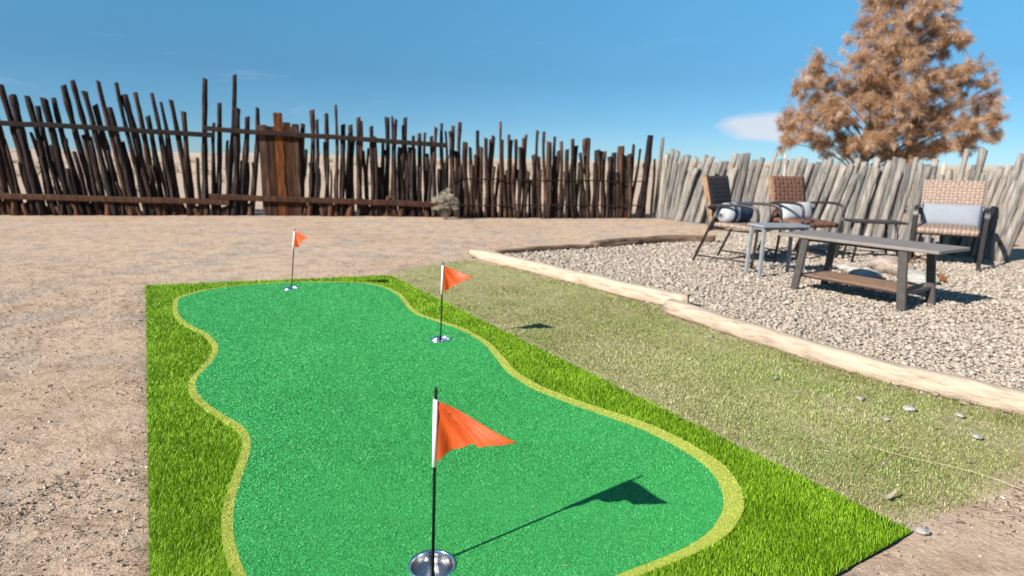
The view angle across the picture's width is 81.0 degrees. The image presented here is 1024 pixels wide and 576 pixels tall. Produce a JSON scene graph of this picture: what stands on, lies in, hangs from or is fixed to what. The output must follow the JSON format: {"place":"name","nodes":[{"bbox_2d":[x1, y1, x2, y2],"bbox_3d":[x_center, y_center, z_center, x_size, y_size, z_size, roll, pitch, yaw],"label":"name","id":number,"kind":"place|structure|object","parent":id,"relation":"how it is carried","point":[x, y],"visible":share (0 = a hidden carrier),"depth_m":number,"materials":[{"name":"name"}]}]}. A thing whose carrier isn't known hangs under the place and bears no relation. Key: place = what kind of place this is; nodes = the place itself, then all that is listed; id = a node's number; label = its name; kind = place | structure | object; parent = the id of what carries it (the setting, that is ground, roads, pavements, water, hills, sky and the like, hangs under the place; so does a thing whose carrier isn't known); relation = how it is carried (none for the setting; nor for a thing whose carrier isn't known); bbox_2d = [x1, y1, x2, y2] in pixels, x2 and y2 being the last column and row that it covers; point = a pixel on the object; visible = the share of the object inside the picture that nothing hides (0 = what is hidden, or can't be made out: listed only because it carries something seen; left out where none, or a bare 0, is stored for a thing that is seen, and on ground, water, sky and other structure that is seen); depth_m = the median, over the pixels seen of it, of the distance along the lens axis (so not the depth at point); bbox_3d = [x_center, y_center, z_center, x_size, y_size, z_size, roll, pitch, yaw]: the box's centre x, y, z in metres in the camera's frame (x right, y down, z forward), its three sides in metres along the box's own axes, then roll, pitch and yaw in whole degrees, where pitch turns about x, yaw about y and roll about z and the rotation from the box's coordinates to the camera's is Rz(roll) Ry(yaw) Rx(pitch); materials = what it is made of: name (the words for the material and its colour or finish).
{"place":"outdoors","nodes":[
{"label":"outdoors","id":0,"kind":"place"},
{"bbox_2d":[0,149,1023,575],"bbox_3d":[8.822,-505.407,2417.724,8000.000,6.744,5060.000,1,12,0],"label":"ground","id":1,"kind":"structure","parent":0,"point":[932,555],"depth_m":3.39,"materials":[{"name":"beige soil"}]},
{"bbox_2d":[0,78,229,215],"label":"railed fence","id":2,"kind":"object","parent":1,"relation":"on","point":[71,197],"visible":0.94,"depth_m":10.52,"materials":[{"name":"brown wood"}]},
{"bbox_2d":[203,74,451,216],"bbox_3d":[-3.303,-2.511,11.019,4.424,2.580,0.316,-1,12,-7],"label":"railed fence","id":3,"kind":"object","parent":1,"relation":"on","point":[279,145],"visible":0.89,"depth_m":11.02,"materials":[{"name":"brown wood"}]},
{"bbox_2d":[431,187,459,219],"bbox_3d":[-1.233,-1.545,11.042,0.561,0.620,0.370,1,12,0],"label":"dry bush","id":4,"kind":"object","parent":1,"relation":"on","point":[445,196],"visible":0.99,"depth_m":11.03,"materials":[{"name":"grey plant"}]},
{"bbox_2d":[10,148,987,201],"bbox_3d":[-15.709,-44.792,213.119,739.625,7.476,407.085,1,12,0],"label":"scrub","id":5,"kind":"object","parent":1,"relation":"on","point":[37,167],"visible":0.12,"depth_m":45.23,"materials":[{"name":"plant"}]},
{"bbox_2d":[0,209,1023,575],"bbox_3d":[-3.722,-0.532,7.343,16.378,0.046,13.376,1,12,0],"label":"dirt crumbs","id":6,"kind":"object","parent":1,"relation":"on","point":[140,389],"visible":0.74,"depth_m":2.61,"materials":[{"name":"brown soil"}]},
{"bbox_2d":[145,274,911,575],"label":"putting mat","id":7,"kind":"object","parent":1,"relation":"on","point":[273,470],"visible":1,"depth_m":2.10,"materials":[{"name":"green carpet"}]},
{"bbox_2d":[291,229,308,288],"bbox_3d":[-1.697,-0.181,4.820,0.229,0.575,0.056,8,14,29],"label":"pin flag","id":8,"kind":"object","parent":7,"relation":"attached to","point":[298,237],"visible":0.98,"depth_m":4.80,"materials":[{"name":"orange fabric"}]},
{"bbox_2d":[440,262,472,341],"bbox_3d":[-0.324,0.128,3.508,0.211,0.554,0.030,5,12,16],"label":"pin flag","id":9,"kind":"object","parent":7,"relation":"attached to","point":[450,277],"visible":1,"depth_m":3.48,"materials":[{"name":"orange fabric"}]},
{"bbox_2d":[431,387,515,575],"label":"pin flag","id":10,"kind":"object","parent":7,"relation":"attached to","point":[453,427],"visible":1,"depth_m":1.48,"materials":[{"name":"orange fabric"}]},
{"bbox_2d":[444,121,655,218],"bbox_3d":[0.766,-2.219,11.572,4.105,1.870,0.267,0,12,-5],"label":"stick fence","id":11,"kind":"object","parent":1,"relation":"on","point":[617,197],"visible":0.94,"depth_m":11.55,"materials":[{"name":"brown wood"}]},
{"bbox_2d":[469,250,688,305],"bbox_3d":[0.412,-0.145,5.609,0.154,0.125,2.972,-8,15,-37],"label":"landscape timber","id":12,"kind":"object","parent":1,"relation":"on","point":[657,296],"visible":0.87,"depth_m":5.20,"materials":[{"name":"beige wood"}]},
{"bbox_2d":[590,235,714,247],"bbox_3d":[1.897,-0.640,8.134,1.999,0.108,0.297,-4,13,-23],"label":"edging timber","id":13,"kind":"object","parent":1,"relation":"on","point":[662,238],"visible":0.8,"depth_m":8.24,"materials":[{"name":"brown wood"}]},
{"bbox_2d":[652,137,1023,262],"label":"stick fence","id":14,"kind":"object","parent":1,"relation":"on","point":[674,200],"visible":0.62,"depth_m":8.44,"materials":[{"name":"grey wood"}]},
{"bbox_2d":[663,299,1023,416],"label":"landscape timber","id":15,"kind":"object","parent":1,"relation":"on","point":[984,394],"visible":0.93,"depth_m":3.10,"materials":[{"name":"beige wood"}]},
{"bbox_2d":[838,263,861,272],"bbox_3d":[3.497,-0.202,6.196,0.195,0.098,0.254,-8,15,-38],"label":"stone","id":16,"kind":"object","parent":1,"relation":"on","point":[846,267],"visible":0.7,"depth_m":6.16,"materials":[{"name":"grey stone"}]},
{"bbox_2d":[774,0,1012,172],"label":"dead tree","id":17,"kind":"object","parent":1,"relation":"on","point":[870,91],"visible":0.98,"depth_m":13.04,"materials":[{"name":"brown plant"}]},
{"bbox_2d":[902,405,916,410],"bbox_3d":[1.758,0.533,2.655,0.053,0.024,0.045,6,13,21],"label":"stone","id":18,"kind":"object","parent":1,"relation":"on","point":[908,408],"visible":0.99,"depth_m":2.64,"materials":[{"name":"grey stone"}]},
{"bbox_2d":[916,527,929,534],"bbox_3d":[1.206,0.713,1.761,0.036,0.016,0.031,1,12,2],"label":"stone","id":19,"kind":"object","parent":1,"relation":"on","point":[922,530],"visible":1,"depth_m":1.75,"materials":[{"name":"grey stone"}]},
{"bbox_2d":[909,256,944,276],"bbox_3d":[4.100,-0.229,6.067,0.364,0.173,0.319,1,12,0],"label":"rusty rod","id":20,"kind":"object","parent":1,"relation":"on","point":[925,261],"visible":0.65,"depth_m":6.08,"materials":[{"name":"metal"}]},
{"bbox_2d":[868,445,1022,489],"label":"straw stalk","id":21,"kind":"object","parent":1,"relation":"on","point":[947,465],"visible":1,"depth_m":2.12,"materials":[{"name":"beige plant"}]},
{"bbox_2d":[955,412,965,417],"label":"stone","id":22,"kind":"object","parent":1,"relation":"on","point":[959,415],"visible":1,"depth_m":2.58,"materials":[{"name":"grey stone"}]},
{"bbox_2d":[959,400,968,404],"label":"stone","id":23,"kind":"object","parent":1,"relation":"on","point":[964,402],"visible":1,"depth_m":2.73,"materials":[{"name":"beige stone"}]},
{"bbox_2d":[971,433,982,439],"bbox_3d":[1.852,0.591,2.388,0.038,0.022,0.047,4,12,15],"label":"stone","id":24,"kind":"object","parent":1,"relation":"on","point":[976,436],"visible":1,"depth_m":2.38,"materials":[{"name":"grey stone"}]},
{"bbox_2d":[0,0,1023,165],"label":"sky","id":25,"kind":"structure","parent":0,"point":[712,78],"materials":[{"name":"blue"}]},
{"bbox_2d":[72,150,1021,169],"bbox_3d":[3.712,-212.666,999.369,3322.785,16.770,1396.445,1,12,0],"label":"hills","id":26,"kind":"structure","parent":0,"point":[769,163],"depth_m":1246.26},
{"bbox_2d":[390,259,1023,526],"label":"lawn grass","id":27,"kind":"structure","parent":0,"point":[888,393],"depth_m":2.78,"materials":[{"name":"green plant"}]},
{"bbox_2d":[880,488,896,498],"bbox_3d":[1.202,0.657,1.918,0.063,0.028,0.017,-3,12,-17],"label":"dry leaf","id":28,"kind":"object","parent":27,"relation":"on","point":[889,495],"visible":1,"depth_m":1.92,"materials":[{"name":"beige plant"}]},
{"bbox_2d":[471,230,1023,389],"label":"gravel","id":29,"kind":"structure","parent":0,"point":[664,278],"depth_m":4.93,"materials":[{"name":"grey gravel"}]},
{"bbox_2d":[495,241,641,253],"bbox_3d":[0.762,-0.513,7.534,2.202,0.069,0.129,-6,14,-30],"label":"edging timber","id":30,"kind":"object","parent":29,"relation":"on","point":[551,248],"visible":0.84,"depth_m":7.43,"materials":[{"name":"brown wood"}]},
{"bbox_2d":[692,176,782,268],"bbox_3d":[2.500,-0.751,6.628,0.604,0.944,0.730,-10,16,-43],"label":"patio chair","id":31,"kind":"object","parent":29,"relation":"on","point":[717,192],"visible":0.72,"depth_m":6.60,"materials":[{"name":"beige wicker"}]},
{"bbox_2d":[716,202,753,222],"bbox_3d":[2.458,-0.833,6.628,0.500,0.229,0.249,-7,14,-34],"label":"pillow","id":32,"kind":"object","parent":31,"relation":"on","point":[731,214],"visible":0.77,"depth_m":6.50,"materials":[{"name":"blue fabric"}]},
{"bbox_2d":[744,223,810,276],"bbox_3d":[2.607,-0.380,5.918,0.500,0.501,0.270,-1,12,-11],"label":"side table","id":33,"kind":"object","parent":29,"relation":"on","point":[765,227],"visible":0.94,"depth_m":5.82,"materials":[{"name":"grey metal"}]},
{"bbox_2d":[756,176,844,259],"bbox_3d":[3.471,-0.857,7.212,0.604,0.944,0.730,-3,12,-17],"label":"patio chair","id":34,"kind":"object","parent":29,"relation":"on","point":[786,189],"visible":0.77,"depth_m":7.32,"materials":[{"name":"brown wicker"}]},
{"bbox_2d":[779,202,811,217],"bbox_3d":[3.446,-0.933,7.286,0.460,0.220,0.166,-3,12,-17],"label":"pillow","id":35,"kind":"object","parent":34,"relation":"on","point":[791,211],"visible":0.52,"depth_m":7.21,"materials":[{"name":"white fabric"}]},
{"bbox_2d":[849,268,882,278],"bbox_3d":[3.445,-0.139,5.855,0.296,0.116,0.244,10,15,36],"label":"stone","id":36,"kind":"object","parent":29,"relation":"on","point":[867,272],"visible":0.69,"depth_m":5.78,"materials":[{"name":"grey stone"}]},
{"bbox_2d":[778,230,970,310],"bbox_3d":[2.908,-0.165,4.976,0.500,0.481,1.280,-6,14,-31],"label":"coffee table","id":37,"kind":"object","parent":29,"relation":"on","point":[901,288],"visible":0.98,"depth_m":4.79,"materials":[{"name":"grey wood"},{"name":"grey painted steel"}]},
{"bbox_2d":[841,218,908,262],"bbox_3d":[4.121,-0.536,6.871,0.560,0.471,0.360,3,12,12],"label":"side table","id":38,"kind":"object","parent":29,"relation":"on","point":[874,221],"visible":0.64,"depth_m":6.78,"materials":[{"name":"metal"}]},
{"bbox_2d":[867,255,897,274],"bbox_3d":[3.847,-0.233,6.181,0.266,0.208,0.319,-10,16,-42],"label":"stone","id":39,"kind":"object","parent":29,"relation":"on","point":[883,264],"visible":0.69,"depth_m":6.11,"materials":[{"name":"beige stone"}]},
{"bbox_2d":[892,263,916,275],"bbox_3d":[3.923,-0.182,6.020,0.207,0.163,0.235,0,12,-5],"label":"stone","id":40,"kind":"object","parent":29,"relation":"on","point":[911,266],"visible":0.36,"depth_m":5.98,"materials":[{"name":"beige stone"}]},
{"bbox_2d":[907,270,938,284],"bbox_3d":[3.830,-0.093,5.646,0.269,0.132,0.306,2,12,5],"label":"stone","id":41,"kind":"object","parent":29,"relation":"on","point":[917,277],"visible":0.61,"depth_m":5.58,"materials":[{"name":"grey stone"}]},
{"bbox_2d":[937,276,946,281],"bbox_3d":[4.002,-0.092,5.752,0.274,0.045,0.070,3,12,12],"label":"charred log","id":42,"kind":"object","parent":29,"relation":"on","point":[942,278],"visible":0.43,"depth_m":5.70,"materials":[{"name":"wood"}]},
{"bbox_2d":[908,179,990,270],"bbox_3d":[4.921,-0.735,6.753,0.675,0.934,0.688,9,15,35],"label":"patio chair","id":43,"kind":"object","parent":29,"relation":"on","point":[959,192],"visible":0.79,"depth_m":6.75,"materials":[{"name":"beige wicker"}]},
{"bbox_2d":[919,203,982,226],"bbox_3d":[4.954,-0.821,6.779,0.560,0.245,0.150,9,15,35],"label":"pillow","id":44,"kind":"object","parent":43,"relation":"on","point":[971,215],"visible":0.82,"depth_m":6.73,"materials":[{"name":"white fabric"}]}
]}

